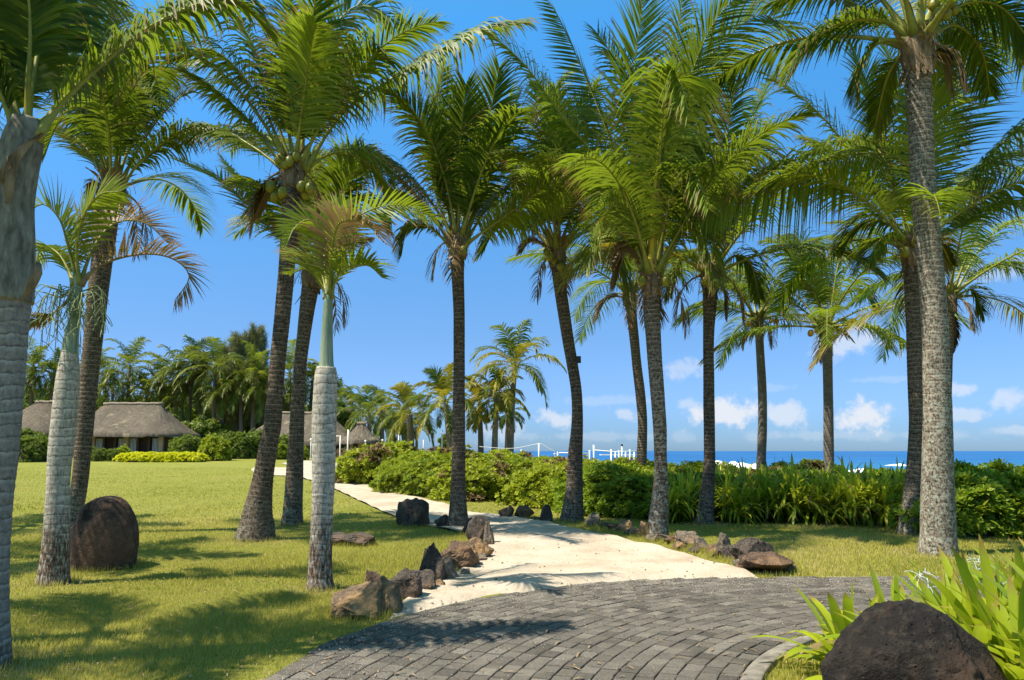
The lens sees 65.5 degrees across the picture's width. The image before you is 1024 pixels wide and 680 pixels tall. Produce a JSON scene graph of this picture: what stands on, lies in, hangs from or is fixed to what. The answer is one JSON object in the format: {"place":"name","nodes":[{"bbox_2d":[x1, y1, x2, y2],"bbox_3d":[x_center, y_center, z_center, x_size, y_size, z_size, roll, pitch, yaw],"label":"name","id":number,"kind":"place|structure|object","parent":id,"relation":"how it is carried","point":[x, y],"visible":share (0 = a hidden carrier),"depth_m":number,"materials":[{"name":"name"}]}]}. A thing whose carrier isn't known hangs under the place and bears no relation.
{"place":"outdoors","nodes":[
{"label":"outdoors","id":0,"kind":"place"},
{"bbox_2d":[252,467,757,619],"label":"sand path","id":1,"kind":"structure","parent":0,"point":[521,572],"depth_m":11.33,"materials":[{"name":"sand"}]},
{"bbox_2d":[391,530,762,623],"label":"pebbles","id":2,"kind":"object","parent":1,"relation":"on","point":[654,616],"visible":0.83,"depth_m":8.91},
{"bbox_2d":[0,0,1023,450],"label":"sky","id":3,"kind":"structure","parent":0,"point":[395,329],"materials":[{"name":"blue"}]},
{"bbox_2d":[0,458,1023,679],"bbox_3d":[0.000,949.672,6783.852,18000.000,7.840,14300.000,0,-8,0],"label":"ground","id":4,"kind":"structure","parent":0,"point":[239,464],"depth_m":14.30,"materials":[{"name":"plant"}]},
{"bbox_2d":[18,434,47,462],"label":"beach shrub","id":5,"kind":"object","parent":4,"relation":"on","point":[32,449],"visible":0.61,"depth_m":50.98,"materials":[{"name":"green plant"}]},
{"bbox_2d":[22,400,52,436],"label":"thatched hut","id":6,"kind":"object","parent":4,"relation":"on","point":[36,416],"visible":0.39,"depth_m":64.24,"materials":[{"name":"paint"}]},
{"bbox_2d":[25,336,57,406],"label":"coconut palm","id":7,"kind":"object","parent":4,"relation":"on","point":[39,353],"visible":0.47,"depth_m":72.86,"materials":[{"name":"green plant"}]},
{"bbox_2d":[25,347,80,400],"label":"coconut palm","id":8,"kind":"object","parent":4,"relation":"on","point":[50,381],"visible":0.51,"depth_m":72.20,"materials":[{"name":"green plant"}]},
{"bbox_2d":[70,496,138,571],"bbox_3d":[-5.714,3.150,11.090,0.984,1.927,0.910,0,-8,0],"label":"boulder","id":9,"kind":"object","parent":4,"relation":"on","point":[104,532],"visible":0.42,"depth_m":10.82,"materials":[{"name":"stone"}]},
{"bbox_2d":[96,360,135,407],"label":"coconut palm","id":10,"kind":"object","parent":4,"relation":"on","point":[113,383],"visible":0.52,"depth_m":72.78,"materials":[{"name":"green plant"}]},
{"bbox_2d":[29,167,212,586],"bbox_3d":[-5.269,0.533,10.238,2.700,5.341,1.729,0,-8,0],"label":"royal palm","id":11,"kind":"object","parent":4,"relation":"on","point":[54,563],"visible":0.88,"depth_m":10.04,"materials":[{"name":"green plant"}]},
{"bbox_2d":[100,337,160,401],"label":"coconut palm","id":12,"kind":"object","parent":4,"relation":"on","point":[128,367],"visible":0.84,"depth_m":73.06,"materials":[{"name":"green plant"}]},
{"bbox_2d":[73,402,200,455],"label":"thatched hut","id":13,"kind":"object","parent":4,"relation":"on","point":[145,426],"visible":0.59,"depth_m":61.33,"materials":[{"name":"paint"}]},
{"bbox_2d":[34,0,243,529],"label":"coconut palm","id":14,"kind":"object","parent":4,"relation":"on","point":[116,131],"visible":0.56,"depth_m":15.61,"materials":[{"name":"green plant"}]},
{"bbox_2d":[0,0,283,669],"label":"royal palm","id":15,"kind":"object","parent":4,"relation":"on","point":[36,36],"visible":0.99,"depth_m":6.43,"materials":[{"name":"green plant"}]},
{"bbox_2d":[120,367,173,412],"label":"coconut palm","id":16,"kind":"object","parent":4,"relation":"on","point":[144,387],"visible":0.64,"depth_m":72.47,"materials":[{"name":"green plant"}]},
{"bbox_2d":[132,354,184,408],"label":"coconut palm","id":17,"kind":"object","parent":4,"relation":"on","point":[163,390],"visible":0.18,"depth_m":75.76,"materials":[{"name":"green plant"}]},
{"bbox_2d":[148,344,205,414],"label":"coconut palm","id":18,"kind":"object","parent":4,"relation":"on","point":[174,368],"visible":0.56,"depth_m":72.70,"materials":[{"name":"green plant"}]},
{"bbox_2d":[155,370,209,421],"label":"coconut palm","id":19,"kind":"object","parent":4,"relation":"on","point":[181,410],"visible":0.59,"depth_m":72.47,"materials":[{"name":"green plant"}]},
{"bbox_2d":[171,433,201,452],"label":"beach shrub","id":20,"kind":"object","parent":4,"relation":"on","point":[189,443],"visible":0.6,"depth_m":55.92,"materials":[{"name":"green plant"}]},
{"bbox_2d":[160,334,225,421],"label":"coconut palm","id":21,"kind":"object","parent":4,"relation":"on","point":[195,346],"visible":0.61,"depth_m":72.79,"materials":[{"name":"green plant"}]},
{"bbox_2d":[167,351,228,415],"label":"coconut palm","id":22,"kind":"object","parent":4,"relation":"on","point":[199,386],"visible":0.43,"depth_m":72.45,"materials":[{"name":"green plant"}]},
{"bbox_2d":[172,336,245,419],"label":"coconut palm","id":23,"kind":"object","parent":4,"relation":"on","point":[216,359],"visible":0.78,"depth_m":70.86,"materials":[{"name":"green plant"}]},
{"bbox_2d":[191,412,232,442],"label":"broadleaf tree","id":24,"kind":"object","parent":4,"relation":"on","point":[205,424],"visible":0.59,"depth_m":68.74,"materials":[{"name":"green plant"}]},
{"bbox_2d":[201,432,231,460],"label":"beach shrub","id":25,"kind":"object","parent":4,"relation":"on","point":[223,452],"visible":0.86,"depth_m":53.09,"materials":[{"name":"green plant"}]},
{"bbox_2d":[193,365,252,424],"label":"coconut palm","id":26,"kind":"object","parent":4,"relation":"on","point":[221,400],"visible":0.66,"depth_m":70.54,"materials":[{"name":"green plant"}]},
{"bbox_2d":[216,329,251,432],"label":"casuarina tree","id":27,"kind":"object","parent":4,"relation":"on","point":[236,346],"visible":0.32,"depth_m":75.91,"materials":[{"name":"green plant"}]},
{"bbox_2d":[204,352,264,431],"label":"coconut palm","id":28,"kind":"object","parent":4,"relation":"on","point":[242,395],"visible":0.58,"depth_m":70.44,"materials":[{"name":"green plant"}]},
{"bbox_2d":[230,430,259,458],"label":"beach shrub","id":29,"kind":"object","parent":4,"relation":"on","point":[246,443],"visible":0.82,"depth_m":56.74,"materials":[{"name":"green plant"}]},
{"bbox_2d":[223,340,270,430],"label":"coconut palm","id":30,"kind":"object","parent":4,"relation":"on","point":[260,355],"visible":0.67,"depth_m":70.54,"materials":[{"name":"green plant"}]},
{"bbox_2d":[238,321,270,430],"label":"casuarina tree","id":31,"kind":"object","parent":4,"relation":"on","point":[257,338],"visible":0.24,"depth_m":77.23,"materials":[{"name":"green plant"}]},
{"bbox_2d":[231,359,290,423],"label":"coconut palm","id":32,"kind":"object","parent":4,"relation":"on","point":[264,377],"visible":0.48,"depth_m":70.26,"materials":[{"name":"green plant"}]},
{"bbox_2d":[169,130,394,525],"bbox_3d":[-5.341,-0.386,17.073,4.840,8.874,4.794,-6,-10,37],"label":"coconut palm","id":33,"kind":"object","parent":4,"relation":"on","point":[323,176],"visible":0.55,"depth_m":17.04,"materials":[{"name":"green plant"}]},
{"bbox_2d":[256,339,318,410],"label":"coconut palm","id":34,"kind":"object","parent":4,"relation":"on","point":[290,361],"visible":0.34,"depth_m":70.72,"materials":[{"name":"green plant"}]},
{"bbox_2d":[256,411,349,457],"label":"thatched hut","id":35,"kind":"object","parent":4,"relation":"on","point":[340,430],"visible":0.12,"depth_m":61.19,"materials":[{"name":"paint"}]},
{"bbox_2d":[285,358,339,411],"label":"coconut palm","id":36,"kind":"object","parent":4,"relation":"on","point":[311,371],"visible":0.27,"depth_m":71.82,"materials":[{"name":"green plant"}]},
{"bbox_2d":[105,0,539,542],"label":"coconut palm","id":37,"kind":"object","parent":4,"relation":"on","point":[315,85],"visible":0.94,"depth_m":14.89,"materials":[{"name":"green plant"}]},
{"bbox_2d":[268,182,445,592],"bbox_3d":[-2.116,0.407,9.661,2.461,5.333,1.885,-3,-9,22],"label":"royal palm","id":38,"kind":"object","parent":4,"relation":"on","point":[327,256],"visible":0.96,"depth_m":9.46,"materials":[{"name":"green plant"}]},
{"bbox_2d":[331,580,383,619],"bbox_3d":[-1.527,2.601,7.863,0.557,0.454,0.623,0,-8,0],"label":"lava rock","id":39,"kind":"object","parent":4,"relation":"on","point":[362,599],"visible":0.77,"depth_m":7.71,"materials":[{"name":"stone"}]},
{"bbox_2d":[342,532,374,546],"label":"lava rock","id":40,"kind":"object","parent":4,"relation":"on","point":[362,538],"visible":0.84,"depth_m":13.43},
{"bbox_2d":[339,421,380,448],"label":"thatched hut","id":41,"kind":"object","parent":4,"relation":"on","point":[360,433],"visible":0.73,"depth_m":57.39,"materials":[{"name":"paint"}]},
{"bbox_2d":[337,385,393,437],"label":"coconut palm","id":42,"kind":"object","parent":4,"relation":"on","point":[362,401],"visible":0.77,"depth_m":61.62,"materials":[{"name":"green plant"}]},
{"bbox_2d":[335,440,417,484],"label":"beach shrub","id":43,"kind":"object","parent":4,"relation":"on","point":[360,463],"visible":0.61,"depth_m":29.60,"materials":[{"name":"green plant"}]},
{"bbox_2d":[356,384,404,441],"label":"coconut palm","id":44,"kind":"object","parent":4,"relation":"on","point":[381,400],"visible":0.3,"depth_m":65.62,"materials":[{"name":"green plant"}]},
{"bbox_2d":[379,575,403,614],"bbox_3d":[-1.305,2.610,7.942,0.436,0.485,0.299,0,-8,0],"label":"lava rock","id":45,"kind":"object","parent":4,"relation":"on","point":[390,592],"visible":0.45,"depth_m":7.91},
{"bbox_2d":[389,567,422,599],"bbox_3d":[-1.093,2.691,8.611,0.404,0.437,0.332,-5,-9,30],"label":"lava rock","id":46,"kind":"object","parent":4,"relation":"on","point":[407,581],"visible":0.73,"depth_m":8.49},
{"bbox_2d":[371,381,445,449],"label":"coconut palm","id":47,"kind":"object","parent":4,"relation":"on","point":[405,393],"visible":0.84,"depth_m":45.58,"materials":[{"name":"green plant"}]},
{"bbox_2d":[367,456,451,496],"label":"beach shrub","id":48,"kind":"object","parent":4,"relation":"on","point":[410,476],"visible":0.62,"depth_m":24.88,"materials":[{"name":"green plant"}]},
{"bbox_2d":[372,449,451,484],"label":"beach shrub","id":49,"kind":"object","parent":4,"relation":"on","point":[424,454],"visible":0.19,"depth_m":28.17,"materials":[{"name":"green plant"}]},
{"bbox_2d":[396,498,429,526],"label":"lava rock","id":50,"kind":"object","parent":4,"relation":"on","point":[413,512],"visible":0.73,"depth_m":16.42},
{"bbox_2d":[419,542,445,579],"bbox_3d":[-0.963,2.800,9.760,0.388,0.641,0.277,-4,-9,27],"label":"lava rock","id":51,"kind":"object","parent":4,"relation":"on","point":[433,560],"visible":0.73,"depth_m":9.67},
{"bbox_2d":[399,362,487,448],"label":"coconut palm","id":52,"kind":"object","parent":4,"relation":"on","point":[443,386],"visible":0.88,"depth_m":43.61,"materials":[{"name":"green plant"}]},
{"bbox_2d":[328,50,591,528],"bbox_3d":[-0.882,-1.361,16.684,4.699,10.685,5.706,6,-10,-35],"label":"coconut palm","id":53,"kind":"object","parent":4,"relation":"on","point":[457,166],"visible":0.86,"depth_m":16.58,"materials":[{"name":"green plant"}]},
{"bbox_2d":[441,540,478,570],"bbox_3d":[-0.725,3.014,10.951,0.550,0.502,0.571,-8,-11,43],"label":"lava rock","id":54,"kind":"object","parent":4,"relation":"on","point":[461,554],"visible":0.72,"depth_m":10.76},
{"bbox_2d":[426,457,509,500],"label":"beach shrub","id":55,"kind":"object","parent":4,"relation":"on","point":[483,481],"visible":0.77,"depth_m":23.09,"materials":[{"name":"green plant"}]},
{"bbox_2d":[449,375,504,453],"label":"coconut palm","id":56,"kind":"object","parent":4,"relation":"on","point":[478,423],"visible":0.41,"depth_m":46.51,"materials":[{"name":"green plant"}]},
{"bbox_2d":[465,515,489,539],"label":"lava rock","id":57,"kind":"object","parent":4,"relation":"on","point":[476,526],"visible":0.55,"depth_m":13.60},
{"bbox_2d":[0,518,989,679],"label":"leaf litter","id":58,"kind":"object","parent":4,"relation":"on","point":[443,621],"visible":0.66,"depth_m":6.95,"materials":[{"name":"plant"}]},
{"bbox_2d":[466,364,529,449],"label":"coconut palm","id":59,"kind":"object","parent":4,"relation":"on","point":[499,404],"visible":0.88,"depth_m":44.59,"materials":[{"name":"green plant"}]},
{"bbox_2d":[489,395,530,447],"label":"coconut palm","id":60,"kind":"object","parent":4,"relation":"on","point":[518,419],"visible":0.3,"depth_m":54.62,"materials":[{"name":"green plant"}]},
{"bbox_2d":[467,318,566,452],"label":"coconut palm","id":61,"kind":"object","parent":4,"relation":"on","point":[519,349],"visible":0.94,"depth_m":45.85,"materials":[{"name":"green plant"}]},
{"bbox_2d":[493,456,544,496],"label":"beach shrub","id":62,"kind":"object","parent":4,"relation":"on","point":[523,463],"visible":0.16,"depth_m":24.39,"materials":[{"name":"green plant"}]},
{"bbox_2d":[432,63,640,522],"bbox_3d":[1.245,-1.244,17.910,6.082,10.779,6.949,1,-8,-8],"label":"coconut palm","id":63,"kind":"object","parent":4,"relation":"on","point":[554,246],"visible":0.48,"depth_m":18.01,"materials":[{"name":"green plant"}]},
{"bbox_2d":[494,458,587,507],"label":"beach shrub","id":64,"kind":"object","parent":4,"relation":"on","point":[539,496],"visible":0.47,"depth_m":21.32,"materials":[{"name":"green plant"}]},
{"bbox_2d":[544,461,653,513],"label":"beach shrub","id":65,"kind":"object","parent":4,"relation":"on","point":[593,472],"visible":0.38,"depth_m":19.65,"materials":[{"name":"green plant"}]},
{"bbox_2d":[503,211,744,468],"bbox_3d":[3.363,-0.072,25.288,7.300,10.542,7.141,0,-8,0],"label":"coconut palm","id":66,"kind":"object","parent":4,"relation":"on","point":[632,328],"visible":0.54,"depth_m":24.91,"materials":[{"name":"green plant"}]},
{"bbox_2d":[562,472,688,519],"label":"beach shrub","id":67,"kind":"object","parent":4,"relation":"on","point":[618,498],"visible":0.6,"depth_m":18.45,"materials":[{"name":"green plant"}]},
{"bbox_2d":[481,0,823,534],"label":"coconut palm","id":68,"kind":"object","parent":4,"relation":"on","point":[649,185],"visible":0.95,"depth_m":15.07,"materials":[{"name":"green plant"}]},
{"bbox_2d":[637,471,708,523],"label":"lily plant","id":69,"kind":"object","parent":4,"relation":"on","point":[678,504],"visible":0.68,"depth_m":17.35,"materials":[{"name":"green plant"}]},
{"bbox_2d":[667,460,729,473],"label":"beach shrub","id":70,"kind":"object","parent":4,"relation":"on","point":[697,465],"visible":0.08,"depth_m":24.18,"materials":[{"name":"green plant"}]},
{"bbox_2d":[668,470,749,521],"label":"beach shrub","id":71,"kind":"object","parent":4,"relation":"on","point":[717,482],"visible":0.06,"depth_m":18.32,"materials":[{"name":"green plant"}]},
{"bbox_2d":[545,54,894,524],"bbox_3d":[4.378,-1.459,17.711,7.468,11.161,7.004,-5,-9,30],"label":"coconut palm","id":72,"kind":"object","parent":4,"relation":"on","point":[705,507],"visible":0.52,"depth_m":17.46,"materials":[{"name":"green plant"}]},
{"bbox_2d":[692,467,772,525],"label":"lily plant","id":73,"kind":"object","parent":4,"relation":"on","point":[729,495],"visible":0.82,"depth_m":17.32,"materials":[{"name":"green plant"}]},
{"bbox_2d":[727,537,773,558],"bbox_3d":[3.513,3.108,11.537,0.676,0.491,0.443,4,-9,-24],"label":"lava rock","id":74,"kind":"object","parent":4,"relation":"on","point":[742,546],"visible":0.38,"depth_m":11.46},
{"bbox_2d":[670,238,854,469],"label":"coconut palm","id":75,"kind":"object","parent":4,"relation":"on","point":[756,317],"visible":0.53,"depth_m":26.95,"materials":[{"name":"green plant"}]},
{"bbox_2d":[726,462,802,523],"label":"lily plant","id":76,"kind":"object","parent":4,"relation":"on","point":[755,491],"visible":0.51,"depth_m":17.49,"materials":[{"name":"green plant"}]},
{"bbox_2d":[735,551,794,571],"bbox_3d":[3.368,2.963,10.524,0.776,0.332,0.673,0,-8,0],"label":"lava rock","id":77,"kind":"object","parent":4,"relation":"on","point":[771,561],"visible":0.87,"depth_m":10.41,"materials":[{"name":"stone"}]},
{"bbox_2d":[740,630,824,679],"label":"kerb","id":78,"kind":"structure","parent":4,"relation":"on","point":[757,668],"depth_m":6.04,"materials":[{"name":"concrete"}]},
{"bbox_2d":[750,465,847,526],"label":"lily plant","id":79,"kind":"object","parent":4,"relation":"on","point":[792,491],"visible":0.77,"depth_m":17.23,"materials":[{"name":"green plant"}]},
{"bbox_2d":[757,452,847,524],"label":"lily plant","id":80,"kind":"object","parent":4,"relation":"on","point":[792,473],"visible":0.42,"depth_m":17.39,"materials":[{"name":"green plant"}]},
{"bbox_2d":[769,458,848,473],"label":"beach shrub","id":81,"kind":"object","parent":4,"relation":"on","point":[815,463],"visible":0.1,"depth_m":25.01,"materials":[{"name":"green plant"}]},
{"bbox_2d":[697,219,975,473],"bbox_3d":[10.164,0.515,25.108,7.875,9.357,7.346,-5,-10,34],"label":"coconut palm","id":82,"kind":"object","parent":4,"relation":"on","point":[822,292],"visible":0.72,"depth_m":24.99,"materials":[{"name":"green plant"}]},
{"bbox_2d":[798,457,881,521],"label":"lily plant","id":83,"kind":"object","parent":4,"relation":"on","point":[834,477],"visible":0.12,"depth_m":17.85,"materials":[{"name":"green plant"}]},
{"bbox_2d":[808,465,882,527],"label":"lily plant","id":84,"kind":"object","parent":4,"relation":"on","point":[851,505],"visible":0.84,"depth_m":17.02,"materials":[{"name":"green plant"}]},
{"bbox_2d":[673,0,1023,556],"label":"coconut palm","id":85,"kind":"object","parent":4,"relation":"on","point":[914,42],"visible":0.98,"depth_m":13.39,"materials":[{"name":"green plant"}]},
{"bbox_2d":[677,0,1023,535],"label":"coconut palm","id":86,"kind":"object","parent":4,"relation":"on","point":[833,178],"visible":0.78,"depth_m":15.64,"materials":[{"name":"green plant"}]},
{"bbox_2d":[828,458,902,529],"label":"lily plant","id":87,"kind":"object","parent":4,"relation":"on","point":[881,494],"visible":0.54,"depth_m":16.93,"materials":[{"name":"green plant"}]},
{"bbox_2d":[802,165,1023,385],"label":"coconut palm","id":88,"kind":"object","parent":4,"relation":"on","point":[956,287],"visible":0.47,"depth_m":21.22,"materials":[{"name":"green plant"}]},
{"bbox_2d":[821,599,1007,679],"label":"boulder","id":89,"kind":"object","parent":4,"relation":"on","point":[907,639],"visible":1,"depth_m":4.36,"materials":[{"name":"stone"}]},
{"bbox_2d":[886,458,1000,526],"bbox_3d":[9.401,3.268,16.916,3.214,1.519,2.529,7,-11,-43],"label":"beach shrub","id":90,"kind":"object","parent":4,"relation":"on","point":[960,464],"visible":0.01,"depth_m":16.63,"materials":[{"name":"green plant"}]},
{"bbox_2d":[886,466,1023,538],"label":"beach shrub","id":91,"kind":"object","parent":4,"relation":"on","point":[970,500],"visible":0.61,"depth_m":14.60,"materials":[{"name":"green plant"}]},
{"bbox_2d":[977,457,1023,476],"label":"beach shrub","id":92,"kind":"object","parent":4,"relation":"on","point":[999,466],"visible":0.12,"depth_m":17.06,"materials":[{"name":"green plant"}]},
{"bbox_2d":[989,465,1023,539],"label":"beach shrub","id":93,"kind":"object","parent":4,"relation":"on","point":[1018,472],"visible":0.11,"depth_m":15.24,"materials":[{"name":"green plant"}]},
{"bbox_2d":[265,576,1003,679],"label":"paving","id":94,"kind":"structure","parent":0,"point":[605,636],"depth_m":6.95,"materials":[{"name":"stone"}]},
{"bbox_2d":[264,576,979,679],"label":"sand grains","id":95,"kind":"object","parent":94,"relation":"on","point":[564,608],"visible":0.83,"depth_m":8.33},
{"bbox_2d":[429,451,1023,472],"bbox_3d":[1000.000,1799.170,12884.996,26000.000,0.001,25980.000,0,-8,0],"label":"sea","id":96,"kind":"structure","parent":0,"point":[884,458],"depth_m":548.78,"materials":[{"name":"liquid"}]},
{"label":"planting bed","id":97,"kind":"structure","parent":0,"visible":0},
{"bbox_2d":[747,579,879,659],"bbox_3d":[2.516,2.116,5.918,1.541,0.674,1.127,6,-10,-38],"label":"strap leaf plant","id":98,"kind":"object","parent":97,"relation":"on","point":[840,622],"visible":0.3,"depth_m":5.78,"materials":[{"name":"green plant"}]},
{"bbox_2d":[781,557,918,663],"bbox_3d":[2.803,2.039,5.857,1.536,0.853,1.291,0,-8,0],"label":"strap leaf plant","id":99,"kind":"object","parent":97,"relation":"on","point":[895,595],"visible":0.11,"depth_m":6.01,"materials":[{"name":"green plant"}]},
{"bbox_2d":[854,552,973,619],"bbox_3d":[3.225,2.080,5.862,1.550,1.049,1.488,3,-8,-19],"label":"strap leaf plant","id":100,"kind":"object","parent":97,"relation":"on","point":[944,580],"visible":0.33,"depth_m":6.04,"materials":[{"name":"green plant"}]},
{"bbox_2d":[836,576,1019,666],"bbox_3d":[2.878,2.031,5.179,1.511,0.983,1.584,0,-8,0],"label":"strap leaf plant","id":101,"kind":"object","parent":97,"relation":"on","point":[981,633],"visible":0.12,"depth_m":5.18,"materials":[{"name":"green plant"}]},
{"bbox_2d":[883,534,1017,657],"bbox_3d":[3.227,1.906,5.290,1.736,1.221,1.885,0,-8,0],"label":"strap leaf plant","id":102,"kind":"object","parent":97,"relation":"on","point":[969,581],"visible":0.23,"depth_m":5.16,"materials":[{"name":"green plant"}]},
{"bbox_2d":[900,546,1010,608],"bbox_3d":[3.597,2.136,6.301,1.465,0.938,1.675,5,-9,-30],"label":"strap leaf plant","id":103,"kind":"object","parent":97,"relation":"on","point":[948,569],"visible":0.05,"depth_m":6.53,"materials":[{"name":"green plant"}]},
{"bbox_2d":[910,574,1018,665],"bbox_3d":[3.241,1.909,4.824,1.647,1.207,1.606,-6,-10,38],"label":"strap leaf plant","id":104,"kind":"object","parent":97,"relation":"on","point":[1007,632],"visible":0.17,"depth_m":5.04,"materials":[{"name":"green plant"}]},
{"bbox_2d":[940,574,1023,679],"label":"strap leaf plant","id":105,"kind":"object","parent":97,"relation":"on","point":[1015,604],"visible":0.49,"depth_m":4.82,"materials":[{"name":"green plant"}]},
{"bbox_2d":[961,541,1023,611],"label":"strap leaf plant","id":106,"kind":"object","parent":97,"relation":"on","point":[1019,561],"visible":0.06,"depth_m":5.48,"materials":[{"name":"green plant"}]},
{"bbox_2d":[969,573,1023,679],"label":"strap leaf plant","id":107,"kind":"object","parent":97,"relation":"on","point":[1010,643],"visible":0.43,"depth_m":4.81,"materials":[{"name":"green plant"}]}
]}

